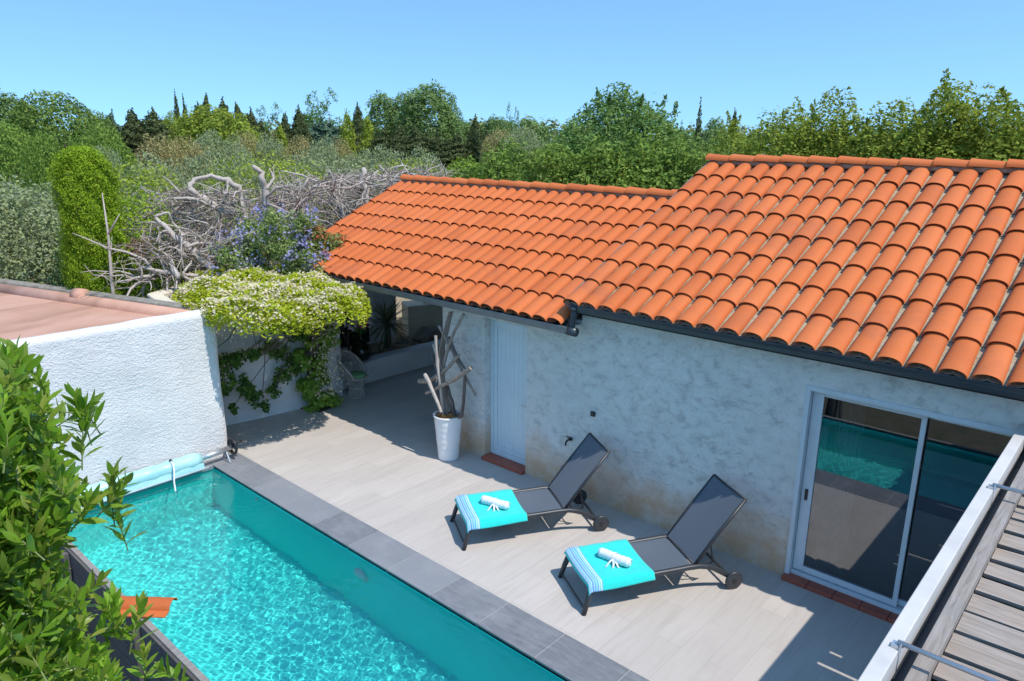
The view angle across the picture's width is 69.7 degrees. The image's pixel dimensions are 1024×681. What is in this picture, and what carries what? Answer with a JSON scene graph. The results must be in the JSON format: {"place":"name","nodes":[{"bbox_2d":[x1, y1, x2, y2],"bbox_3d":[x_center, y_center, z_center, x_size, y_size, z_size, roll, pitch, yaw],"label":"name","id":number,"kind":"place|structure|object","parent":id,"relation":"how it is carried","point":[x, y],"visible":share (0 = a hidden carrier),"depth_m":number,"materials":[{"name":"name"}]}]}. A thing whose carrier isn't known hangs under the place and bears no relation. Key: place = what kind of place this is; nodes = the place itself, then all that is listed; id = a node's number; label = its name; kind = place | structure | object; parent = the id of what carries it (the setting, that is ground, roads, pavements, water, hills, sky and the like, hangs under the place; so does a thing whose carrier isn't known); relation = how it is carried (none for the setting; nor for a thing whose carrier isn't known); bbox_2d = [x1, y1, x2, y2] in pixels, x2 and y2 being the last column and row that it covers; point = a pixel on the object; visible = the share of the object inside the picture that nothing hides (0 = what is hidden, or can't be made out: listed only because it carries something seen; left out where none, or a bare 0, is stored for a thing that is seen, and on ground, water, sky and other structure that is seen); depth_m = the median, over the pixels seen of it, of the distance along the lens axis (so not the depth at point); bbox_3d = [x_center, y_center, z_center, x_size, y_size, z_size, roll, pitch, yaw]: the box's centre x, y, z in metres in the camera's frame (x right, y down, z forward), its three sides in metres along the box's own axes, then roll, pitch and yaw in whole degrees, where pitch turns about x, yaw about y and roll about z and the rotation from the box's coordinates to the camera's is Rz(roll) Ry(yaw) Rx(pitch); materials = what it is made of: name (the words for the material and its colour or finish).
{"place":"outdoors","nodes":[
{"label":"outdoors","id":0,"kind":"place"},
{"bbox_2d":[0,149,771,452],"bbox_3d":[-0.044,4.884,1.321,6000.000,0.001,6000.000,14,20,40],"label":"ground","id":1,"kind":"structure","parent":0,"point":[227,246],"depth_m":38.80,"materials":[{"name":"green plant"}]},
{"bbox_2d":[0,88,29,182],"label":"broadleaf tree","id":2,"kind":"object","parent":1,"relation":"on","point":[5,106],"visible":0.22,"depth_m":71.13,"materials":[{"name":"green plant"}]},
{"bbox_2d":[0,121,48,238],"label":"tree","id":3,"kind":"object","parent":1,"relation":"on","point":[10,134],"visible":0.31,"depth_m":33.45,"materials":[{"name":"green plant"}]},
{"bbox_2d":[0,174,64,286],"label":"olive tree","id":4,"kind":"object","parent":1,"relation":"on","point":[32,231],"visible":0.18,"depth_m":15.36,"materials":[{"name":"green plant"}]},
{"bbox_2d":[17,130,71,228],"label":"tree","id":5,"kind":"object","parent":1,"relation":"on","point":[26,176],"visible":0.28,"depth_m":30.88,"materials":[{"name":"green plant"}]},
{"bbox_2d":[0,90,116,172],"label":"broadleaf tree","id":6,"kind":"object","parent":1,"relation":"on","point":[33,115],"visible":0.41,"depth_m":56.27,"materials":[{"name":"green plant"}]},
{"bbox_2d":[0,173,141,295],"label":"olive tree","id":7,"kind":"object","parent":1,"relation":"on","point":[16,264],"visible":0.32,"depth_m":14.49,"materials":[{"name":"green plant"}]},
{"bbox_2d":[42,145,137,296],"bbox_3d":[-7.434,-0.997,13.236,1.612,4.884,1.447,14,20,40],"label":"clipped cypress","id":8,"kind":"object","parent":1,"relation":"on","point":[71,220],"visible":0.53,"depth_m":12.63,"materials":[{"name":"green plant"}]},
{"bbox_2d":[68,122,140,197],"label":"tree","id":9,"kind":"object","parent":1,"relation":"on","point":[97,140],"visible":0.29,"depth_m":38.00,"materials":[{"name":"green plant"}]},
{"bbox_2d":[0,278,226,484],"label":"flat roof building","id":10,"kind":"structure","parent":1,"relation":"on","point":[149,367],"depth_m":11.02,"materials":[{"name":"paint"}]},
{"bbox_2d":[119,107,154,166],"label":"conifer","id":11,"kind":"object","parent":1,"relation":"on","point":[132,128],"visible":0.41,"depth_m":78.22,"materials":[{"name":"green plant"}]},
{"bbox_2d":[95,172,189,297],"bbox_3d":[-6.866,-0.897,13.806,1.744,4.412,1.618,-2,15,-11],"label":"green shrub","id":12,"kind":"object","parent":1,"relation":"on","point":[148,285],"visible":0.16,"depth_m":13.29,"materials":[{"name":"green plant"}]},
{"bbox_2d":[93,155,202,295],"bbox_3d":[-8.420,-1.931,17.130,2.780,4.655,2.721,2,15,7],"label":"green shrub","id":13,"kind":"object","parent":1,"relation":"on","point":[145,178],"visible":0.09,"depth_m":16.67,"materials":[{"name":"green plant"}]},
{"bbox_2d":[129,106,175,161],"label":"conifer","id":14,"kind":"object","parent":1,"relation":"on","point":[155,127],"visible":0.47,"depth_m":77.67,"materials":[{"name":"green plant"}]},
{"bbox_2d":[120,148,189,233],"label":"olive tree","id":15,"kind":"object","parent":1,"relation":"on","point":[171,168],"visible":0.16,"depth_m":27.98,"materials":[{"name":"green plant"}]},
{"bbox_2d":[147,285,178,301],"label":"boundary wall","id":16,"kind":"structure","parent":1,"relation":"on","point":[162,294],"depth_m":12.67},
{"bbox_2d":[72,221,234,299],"bbox_3d":[-6.439,-1.303,13.930,2.552,2.143,4.095,-3,16,-13],"label":"dead tree","id":17,"kind":"object","parent":16,"relation":"on","point":[173,271],"visible":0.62,"depth_m":12.81,"materials":[{"name":"grey wood"}]},
{"bbox_2d":[106,211,254,297],"bbox_3d":[-6.437,-1.476,14.419,2.904,2.263,4.266,-7,17,-24],"label":"dead tree","id":18,"kind":"object","parent":16,"relation":"on","point":[200,254],"visible":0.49,"depth_m":13.25,"materials":[{"name":"grey wood"}]},
{"bbox_2d":[135,133,194,197],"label":"olive tree","id":19,"kind":"object","parent":1,"relation":"on","point":[171,149],"visible":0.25,"depth_m":41.93,"materials":[{"name":"green plant"}]},
{"bbox_2d":[161,135,214,191],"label":"olive tree","id":20,"kind":"object","parent":1,"relation":"on","point":[190,146],"visible":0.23,"depth_m":44.16,"materials":[{"name":"green plant"}]},
{"bbox_2d":[166,149,234,234],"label":"olive tree","id":21,"kind":"object","parent":1,"relation":"on","point":[186,175],"visible":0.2,"depth_m":29.43,"materials":[{"name":"green plant"}]},
{"bbox_2d":[125,173,288,253],"bbox_3d":[-6.334,-2.401,15.351,3.513,2.216,4.118,1,15,1],"label":"dead tree","id":22,"kind":"object","parent":1,"relation":"on","point":[200,202],"visible":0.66,"depth_m":14.28,"materials":[{"name":"grey wood"}]},
{"bbox_2d":[186,128,233,189],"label":"olive tree","id":23,"kind":"object","parent":1,"relation":"on","point":[204,141],"visible":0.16,"depth_m":46.25,"materials":[{"name":"green plant"}]},
{"bbox_2d":[166,104,270,166],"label":"broadleaf tree","id":24,"kind":"object","parent":1,"relation":"on","point":[210,122],"visible":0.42,"depth_m":68.12,"materials":[{"name":"green plant"}]},
{"bbox_2d":[211,135,254,204],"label":"olive tree","id":25,"kind":"object","parent":1,"relation":"on","point":[232,147],"visible":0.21,"depth_m":46.86,"materials":[{"name":"green plant"}]},
{"bbox_2d":[212,147,275,246],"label":"olive tree","id":26,"kind":"object","parent":1,"relation":"on","point":[244,170],"visible":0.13,"depth_m":30.05,"materials":[{"name":"green plant"}]},
{"bbox_2d":[182,150,352,258],"bbox_3d":[-7.343,-3.489,22.800,5.340,4.732,5.814,9,17,30],"label":"green shrub","id":27,"kind":"object","parent":1,"relation":"on","point":[279,163],"visible":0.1,"depth_m":21.80,"materials":[{"name":"green plant"}]},
{"bbox_2d":[251,131,287,205],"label":"olive tree","id":28,"kind":"object","parent":1,"relation":"on","point":[267,147],"visible":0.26,"depth_m":49.41,"materials":[{"name":"green plant"}]},
{"bbox_2d":[205,199,339,276],"bbox_3d":[-4.530,-0.703,14.000,2.572,3.974,2.130,-4,16,-17],"label":"purple flowering shrub","id":29,"kind":"object","parent":1,"relation":"on","point":[293,252],"visible":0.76,"depth_m":13.42,"materials":[{"name":"green plant"}]},
{"bbox_2d":[227,165,325,246],"bbox_3d":[-5.149,-2.933,16.003,2.296,1.835,4.340,-4,16,-18],"label":"dead tree","id":30,"kind":"object","parent":1,"relation":"on","point":[265,193],"visible":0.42,"depth_m":14.57,"materials":[{"name":"grey wood"}]},
{"bbox_2d":[279,135,318,180],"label":"olive tree","id":31,"kind":"object","parent":1,"relation":"on","point":[300,144],"visible":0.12,"depth_m":49.93,"materials":[{"name":"green plant"}]},
{"bbox_2d":[289,104,314,163],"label":"conifer","id":32,"kind":"object","parent":1,"relation":"on","point":[300,126],"visible":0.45,"depth_m":90.08,"materials":[{"name":"green plant"}]},
{"bbox_2d":[241,163,378,245],"bbox_3d":[-4.477,-2.555,16.800,3.254,3.017,4.906,-5,16,-21],"label":"dead tree","id":33,"kind":"object","parent":1,"relation":"on","point":[338,198],"visible":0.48,"depth_m":15.70,"materials":[{"name":"grey wood"}]},
{"bbox_2d":[303,87,341,143],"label":"airy tree","id":34,"kind":"object","parent":1,"relation":"on","point":[319,113],"visible":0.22,"depth_m":102.25,"materials":[{"name":"green plant"}]},
{"bbox_2d":[304,135,346,178],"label":"olive tree","id":35,"kind":"object","parent":1,"relation":"on","point":[330,144],"visible":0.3,"depth_m":48.57,"materials":[{"name":"green plant"}]},
{"bbox_2d":[260,150,395,230],"bbox_3d":[-5.613,-3.835,24.208,5.334,4.701,5.044,9,17,28],"label":"green shrub","id":36,"kind":"object","parent":1,"relation":"on","point":[333,166],"visible":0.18,"depth_m":23.48,"materials":[{"name":"green plant"}]},
{"bbox_2d":[308,116,356,165],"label":"conifer","id":37,"kind":"object","parent":1,"relation":"on","point":[322,129],"visible":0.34,"depth_m":96.09,"materials":[{"name":"green plant"}]},
{"bbox_2d":[339,108,357,165],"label":"lime poplar","id":38,"kind":"object","parent":1,"relation":"on","point":[346,128],"visible":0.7,"depth_m":84.34,"materials":[{"name":"green plant"}]},
{"bbox_2d":[308,164,410,220],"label":"dead tree","id":39,"kind":"object","parent":1,"relation":"on","point":[368,185],"visible":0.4,"depth_m":16.99,"materials":[{"name":"grey wood"}]},
{"bbox_2d":[357,108,374,171],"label":"lime poplar","id":40,"kind":"object","parent":1,"relation":"on","point":[366,129],"visible":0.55,"depth_m":84.85,"materials":[{"name":"green plant"}]},
{"bbox_2d":[341,288,396,349],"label":"wall","id":41,"kind":"structure","parent":1,"relation":"on","point":[373,296],"depth_m":17.13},
{"bbox_2d":[364,125,399,169],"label":"conifer","id":42,"kind":"object","parent":1,"relation":"on","point":[382,138],"visible":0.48,"depth_m":83.09,"materials":[{"name":"green plant"}]},
{"bbox_2d":[359,144,406,195],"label":"olive tree","id":43,"kind":"object","parent":1,"relation":"on","point":[389,156],"visible":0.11,"depth_m":34.29,"materials":[{"name":"green plant"}]},
{"bbox_2d":[341,322,440,361],"bbox_3d":[-3.020,0.098,18.055,2.700,0.430,5.300,14,20,40],"label":"planting bed","id":44,"kind":"object","parent":1,"relation":"on","point":[401,331],"depth_m":17.81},
{"bbox_2d":[363,297,418,353],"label":"yucca","id":45,"kind":"object","parent":44,"relation":"on","point":[386,315],"visible":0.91,"depth_m":16.61,"materials":[{"name":"green plant"}]},
{"bbox_2d":[341,332,441,361],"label":"wood chips","id":46,"kind":"object","parent":44,"relation":"on","point":[375,348],"visible":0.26,"depth_m":17.08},
{"bbox_2d":[402,300,442,336],"bbox_3d":[-2.016,-0.607,18.415,1.482,0.780,0.665,-8,17,-27],"label":"window","id":47,"kind":"structure","parent":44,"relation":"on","point":[427,315],"depth_m":17.98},
{"bbox_2d":[380,122,419,161],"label":"conifer","id":48,"kind":"object","parent":1,"relation":"on","point":[398,136],"visible":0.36,"depth_m":83.15,"materials":[{"name":"green plant"}]},
{"bbox_2d":[355,158,467,191],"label":"dead tree","id":49,"kind":"object","parent":1,"relation":"on","point":[428,172],"visible":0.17,"depth_m":19.71,"materials":[{"name":"grey wood"}]},
{"bbox_2d":[397,145,442,175],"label":"olive tree","id":50,"kind":"object","parent":1,"relation":"on","point":[428,158],"visible":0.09,"depth_m":34.50,"materials":[{"name":"green plant"}]},
{"bbox_2d":[438,131,470,177],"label":"conifer","id":51,"kind":"object","parent":1,"relation":"on","point":[457,149],"visible":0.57,"depth_m":81.98,"materials":[{"name":"green plant"}]},
{"bbox_2d":[464,114,486,159],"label":"conifer","id":52,"kind":"object","parent":1,"relation":"on","point":[474,134],"visible":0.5,"depth_m":82.27,"materials":[{"name":"green plant"}]},
{"bbox_2d":[2,114,1003,195],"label":"woods","id":53,"kind":"object","parent":1,"relation":"on","point":[691,129],"visible":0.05,"depth_m":151.36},
{"bbox_2d":[458,136,560,182],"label":"leafy tree","id":54,"kind":"object","parent":1,"relation":"on","point":[503,158],"visible":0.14,"depth_m":22.13,"materials":[{"name":"green plant"}]},
{"bbox_2d":[496,125,546,180],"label":"olive tree","id":55,"kind":"object","parent":1,"relation":"on","point":[530,138],"visible":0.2,"depth_m":57.43,"materials":[{"name":"green plant"}]},
{"bbox_2d":[508,143,585,183],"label":"leafy tree","id":56,"kind":"object","parent":1,"relation":"on","point":[556,164],"visible":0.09,"depth_m":18.94,"materials":[{"name":"green plant"}]},
{"bbox_2d":[545,115,605,180],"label":"leafy tree","id":57,"kind":"object","parent":1,"relation":"on","point":[585,137],"visible":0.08,"depth_m":23.79,"materials":[{"name":"green plant"}]},
{"bbox_2d":[551,134,665,187],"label":"leafy tree","id":58,"kind":"object","parent":1,"relation":"on","point":[606,160],"visible":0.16,"depth_m":18.04,"materials":[{"name":"green plant"}]},
{"bbox_2d":[550,81,728,184],"bbox_3d":[4.146,-5.465,26.136,6.582,7.027,6.304,6,16,20],"label":"leafy tree","id":59,"kind":"object","parent":1,"relation":"on","point":[617,124],"visible":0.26,"depth_m":24.61,"materials":[{"name":"green plant"}]},
{"bbox_2d":[593,124,707,189],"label":"leafy tree","id":60,"kind":"object","parent":1,"relation":"on","point":[668,152],"visible":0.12,"depth_m":17.58,"materials":[{"name":"green plant"}]},
{"bbox_2d":[651,136,731,189],"bbox_3d":[4.433,-2.442,18.409,2.859,5.184,2.678,-1,15,-6],"label":"leafy shrub","id":61,"kind":"object","parent":1,"relation":"on","point":[695,166],"visible":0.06,"depth_m":17.68,"materials":[{"name":"green plant"}]},
{"bbox_2d":[701,116,735,154],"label":"poplar","id":62,"kind":"object","parent":1,"relation":"on","point":[714,125],"visible":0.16,"depth_m":55.35,"materials":[{"name":"green plant"}]},
{"bbox_2d":[693,111,773,168],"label":"leafy tree","id":63,"kind":"object","parent":1,"relation":"on","point":[732,128],"visible":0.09,"depth_m":23.83,"materials":[{"name":"green plant"}]},
{"bbox_2d":[733,99,829,156],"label":"leafy tree","id":64,"kind":"object","parent":1,"relation":"on","point":[772,135],"visible":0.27,"depth_m":21.33,"materials":[{"name":"green plant"}]},
{"bbox_2d":[790,86,874,157],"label":"leafy tree","id":65,"kind":"object","parent":1,"relation":"on","point":[842,131],"visible":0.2,"depth_m":20.94,"materials":[{"name":"green plant"}]},
{"bbox_2d":[827,96,945,158],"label":"leafy tree","id":66,"kind":"object","parent":1,"relation":"on","point":[873,137],"visible":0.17,"depth_m":19.53,"materials":[{"name":"green plant"}]},
{"bbox_2d":[866,68,999,159],"bbox_3d":[10.643,-3.383,18.936,3.720,6.852,3.628,7,17,23],"label":"leafy tree","id":67,"kind":"object","parent":1,"relation":"on","point":[948,107],"visible":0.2,"depth_m":17.87,"materials":[{"name":"green plant"}]},
{"bbox_2d":[908,86,1023,160],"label":"leafy tree","id":68,"kind":"object","parent":1,"relation":"on","point":[1015,139],"visible":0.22,"depth_m":16.79,"materials":[{"name":"green plant"}]},
{"bbox_2d":[909,82,1023,160],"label":"leafy tree","id":69,"kind":"object","parent":1,"relation":"on","point":[979,112],"visible":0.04,"depth_m":17.56,"materials":[{"name":"green plant"}]},
{"bbox_2d":[0,0,1023,140],"label":"sky","id":70,"kind":"structure","parent":0,"point":[546,59],"materials":[{"name":"blue"}]},
{"bbox_2d":[226,365,892,680],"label":"patio","id":71,"kind":"structure","parent":0,"point":[371,459],"depth_m":9.09,"materials":[{"name":"tile"}]},
{"bbox_2d":[194,295,342,424],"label":"garden wall","id":72,"kind":"structure","parent":71,"relation":"on","point":[289,399],"depth_m":13.51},
{"bbox_2d":[218,313,306,415],"bbox_3d":[-4.409,0.394,13.253,0.577,1.875,2.171,14,20,40],"label":"trailing vine","id":73,"kind":"object","parent":72,"relation":"attached to","point":[248,390],"visible":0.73,"depth_m":13.05,"materials":[{"name":"green plant"}]},
{"bbox_2d":[171,257,371,412],"bbox_3d":[-4.329,0.081,13.253,4.708,2.900,3.168,34,36,64],"label":"star jasmine","id":74,"kind":"object","parent":71,"relation":"on","point":[262,292],"visible":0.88,"depth_m":11.99,"materials":[{"name":"green plant"}]},
{"bbox_2d":[302,221,353,361],"bbox_3d":[-3.479,-0.643,14.645,1.178,3.543,1.422,14,20,40],"label":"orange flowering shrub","id":75,"kind":"object","parent":71,"relation":"on","point":[316,238],"visible":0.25,"depth_m":13.98,"materials":[{"name":"green plant"}]},
{"bbox_2d":[115,467,567,680],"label":"pool basin","id":76,"kind":"object","parent":71,"relation":"in","point":[543,667],"visible":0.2,"depth_m":8.65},
{"bbox_2d":[60,539,209,680],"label":"timber pool cladding","id":77,"kind":"structure","parent":76,"relation":"attached to","point":[81,565],"depth_m":8.30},
{"bbox_2d":[120,596,177,617],"bbox_3d":[-4.001,2.870,7.975,0.620,0.094,0.290,1,15,2],"label":"spout tile","id":78,"kind":"object","parent":77,"relation":"on","point":[160,608],"visible":0.48,"depth_m":7.94,"materials":[{"name":"ceramic"}]},
{"bbox_2d":[68,469,561,680],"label":"pool water","id":79,"kind":"structure","parent":76,"relation":"in","point":[259,588],"depth_m":8.39,"materials":[{"name":"liquid"}]},
{"bbox_2d":[73,451,649,680],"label":"pool coping","id":80,"kind":"object","parent":76,"relation":"on","point":[555,651],"visible":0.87,"depth_m":8.63,"materials":[{"name":"stone"}]},
{"bbox_2d":[71,437,242,512],"bbox_3d":[-5.363,2.073,10.790,0.566,0.473,3.070,14,20,40],"label":"pool cover roller","id":81,"kind":"object","parent":80,"relation":"on","point":[163,472],"visible":0.61,"depth_m":11.04,"materials":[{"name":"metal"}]},
{"bbox_2d":[336,349,368,398],"bbox_3d":[-3.200,0.662,14.816,0.634,0.932,0.632,5,16,16],"label":"wicker chair","id":82,"kind":"object","parent":71,"relation":"on","point":[355,376],"visible":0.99,"depth_m":14.79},
{"bbox_2d":[342,339,440,389],"bbox_3d":[-2.278,0.424,16.723,0.386,0.510,4.354,14,20,42],"label":"planter ledge","id":83,"kind":"object","parent":71,"relation":"on","point":[391,363],"visible":0.3,"depth_m":16.27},
{"bbox_2d":[433,409,461,461],"bbox_3d":[-1.034,1.547,11.932,0.484,0.765,0.484,14,20,40],"label":"tall white pot","id":84,"kind":"object","parent":71,"relation":"on","point":[448,432],"visible":0.94,"depth_m":11.78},
{"bbox_2d":[417,311,476,418],"bbox_3d":[-1.023,0.442,11.619,1.283,1.876,0.428,14,20,40],"label":"driftwood arrangement","id":85,"kind":"object","parent":84,"relation":"in","point":[446,407],"visible":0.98,"depth_m":11.62,"materials":[{"name":"grey wood"}]},
{"bbox_2d":[450,433,609,550],"bbox_3d":[0.235,1.959,9.786,2.020,1.112,0.842,-4,16,-16],"label":"sun lounger","id":86,"kind":"object","parent":71,"relation":"on","point":[583,462],"visible":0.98,"depth_m":9.88,"materials":[{"name":"fabric"}]},
{"bbox_2d":[454,489,527,532],"bbox_3d":[-0.292,2.233,9.698,0.797,0.155,0.808,-4,16,-16],"label":"towel","id":87,"kind":"object","parent":86,"relation":"on","point":[474,512],"visible":0.92,"depth_m":9.53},
{"bbox_2d":[558,474,746,615],"bbox_3d":[1.627,2.310,8.535,2.020,1.112,0.842,-4,16,-16],"label":"sun lounger","id":88,"kind":"object","parent":71,"relation":"on","point":[712,509],"visible":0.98,"depth_m":8.63,"materials":[{"name":"fabric"}]},
{"bbox_2d":[564,539,654,595],"bbox_3d":[1.101,2.585,8.443,0.797,0.155,0.808,-4,16,-16],"label":"towel","id":89,"kind":"object","parent":88,"relation":"on","point":[588,563],"visible":0.92,"depth_m":8.29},
{"bbox_2d":[598,548,632,567],"bbox_3d":[1.141,2.490,8.359,0.409,0.133,0.236,12,19,35],"label":"rolled towel","id":90,"kind":"object","parent":89,"relation":"on","point":[616,558],"visible":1,"depth_m":8.33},
{"bbox_2d":[306,153,1023,623],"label":"house","id":91,"kind":"structure","parent":71,"relation":"on","point":[816,361],"depth_m":9.21,"materials":[{"name":"ceramic"}]},
{"bbox_2d":[491,319,526,464],"bbox_3d":[-0.009,0.806,11.556,0.880,2.310,0.111,14,20,40],"label":"door","id":92,"kind":"structure","parent":91,"relation":"in","point":[508,340],"depth_m":11.61,"materials":[{"name":"paint"}]},
{"bbox_2d":[784,385,1016,614],"bbox_3d":[4.224,1.819,7.829,2.340,2.368,0.275,14,20,40],"label":"sliding door","id":93,"kind":"structure","parent":91,"relation":"in","point":[881,487],"depth_m":8.00,"materials":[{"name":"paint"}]},
{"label":"sandy clearing","id":94,"kind":"structure","parent":0,"visible":0},
{"bbox_2d":[348,102,369,172],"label":"conifer","id":95,"kind":"object","parent":94,"relation":"on","point":[357,125],"visible":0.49,"depth_m":97.36,"materials":[{"name":"green plant"}]},
{"bbox_2d":[364,90,399,154],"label":"poplar","id":96,"kind":"object","parent":94,"relation":"on","point":[375,112],"visible":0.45,"depth_m":106.94,"materials":[{"name":"green plant"}]},
{"bbox_2d":[396,123,437,163],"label":"conifer","id":97,"kind":"object","parent":94,"relation":"on","point":[417,138],"visible":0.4,"depth_m":82.53,"materials":[{"name":"green plant"}]},
{"bbox_2d":[393,78,462,141],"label":"poplar","id":98,"kind":"object","parent":94,"relation":"on","point":[417,103],"visible":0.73,"depth_m":102.79,"materials":[{"name":"green plant"}]},
{"bbox_2d":[410,133,455,172],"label":"conifer","id":99,"kind":"object","parent":94,"relation":"on","point":[436,142],"visible":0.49,"depth_m":81.81,"materials":[{"name":"green plant"}]},
{"bbox_2d":[436,91,463,143],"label":"poplar","id":100,"kind":"object","parent":94,"relation":"on","point":[453,107],"visible":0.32,"depth_m":106.09,"materials":[{"name":"green plant"}]},
{"bbox_2d":[479,113,509,155],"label":"poplar","id":101,"kind":"object","parent":94,"relation":"on","point":[491,125],"visible":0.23,"depth_m":112.20,"materials":[{"name":"green plant"}]},
{"bbox_2d":[507,116,556,156],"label":"poplar","id":102,"kind":"object","parent":94,"relation":"on","point":[541,130],"visible":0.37,"depth_m":94.90,"materials":[{"name":"green plant"}]},
{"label":"garden ground","id":103,"kind":"structure","parent":0,"visible":0},
{"bbox_2d":[0,334,189,680],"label":"laurel bush","id":104,"kind":"object","parent":103,"relation":"on","point":[43,627],"visible":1,"depth_m":3.64,"materials":[{"name":"green plant"}]},
{"bbox_2d":[858,424,1023,680],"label":"pergola","id":105,"kind":"object","parent":103,"relation":"on","point":[960,617],"visible":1,"depth_m":4.32,"materials":[{"name":"paint"}]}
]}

